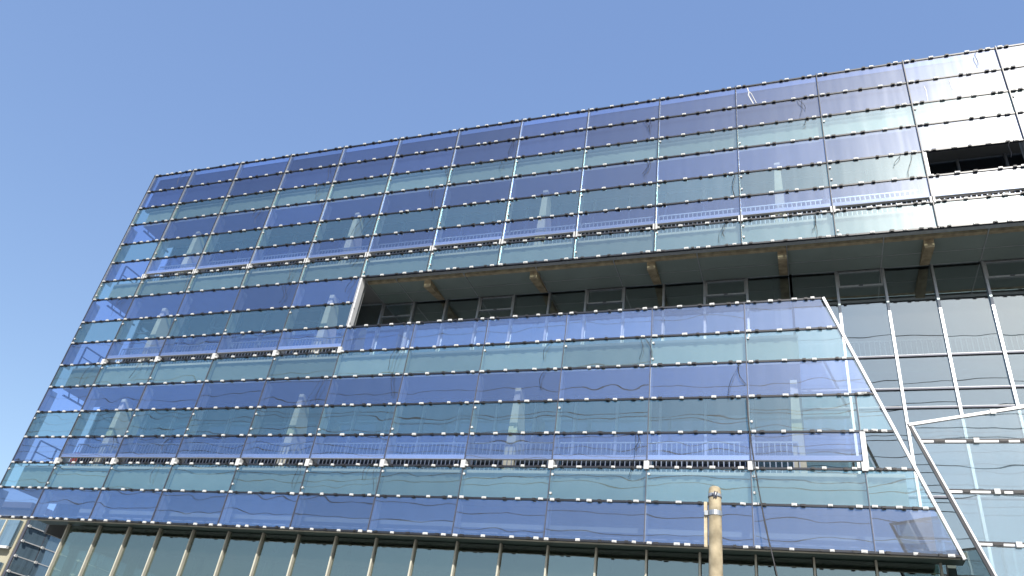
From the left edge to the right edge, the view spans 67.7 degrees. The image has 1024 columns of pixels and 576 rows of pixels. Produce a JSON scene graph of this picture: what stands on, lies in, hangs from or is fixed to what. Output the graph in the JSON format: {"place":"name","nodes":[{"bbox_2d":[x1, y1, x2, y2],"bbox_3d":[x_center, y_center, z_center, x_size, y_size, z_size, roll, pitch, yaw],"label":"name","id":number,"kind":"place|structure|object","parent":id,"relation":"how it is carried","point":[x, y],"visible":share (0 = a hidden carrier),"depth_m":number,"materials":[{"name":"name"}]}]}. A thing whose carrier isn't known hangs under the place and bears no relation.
{"place":"outdoors","nodes":[
{"label":"outdoors","id":0,"kind":"place"},
{"bbox_2d":[0,43,1023,575],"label":"glass office building","id":1,"kind":"structure","parent":0,"point":[566,347],"depth_m":25.81,"materials":[{"name":"glass"}]},
{"bbox_2d":[746,396,777,575],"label":"hanging cable","id":2,"kind":"object","parent":1,"relation":"hanging from","point":[758,489],"visible":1,"depth_m":19.16,"materials":[{"name":"black rubber"}]},
{"bbox_2d":[907,405,1023,575],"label":"projecting glass screen","id":3,"kind":"object","parent":1,"relation":"attached to","point":[977,544],"visible":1,"depth_m":15.11,"materials":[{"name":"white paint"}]},
{"bbox_2d":[0,0,1023,510],"label":"sky","id":4,"kind":"structure","parent":0,"point":[99,99],"materials":[{"name":"blue"}]},
{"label":"pavement","id":5,"kind":"structure","parent":0,"visible":0},
{"bbox_2d":[704,486,722,575],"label":"utility pole","id":6,"kind":"object","parent":5,"relation":"on","point":[713,513],"visible":1,"depth_m":11.59,"materials":[{"name":"concrete"}]},
{"bbox_3d":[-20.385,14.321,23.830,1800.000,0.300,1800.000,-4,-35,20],"label":"ground","id":7,"kind":"structure","parent":0,"visible":0},
{"bbox_2d":[0,501,155,575],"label":"neighbour building","id":8,"kind":"structure","parent":7,"relation":"on","point":[28,547],"depth_m":33.10,"materials":[{"name":"glass"}]},
{"bbox_2d":[0,519,23,548],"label":"window","id":9,"kind":"structure","parent":8,"relation":"in","point":[9,529],"depth_m":32.63,"materials":[{"name":"blue glass"}]}
]}

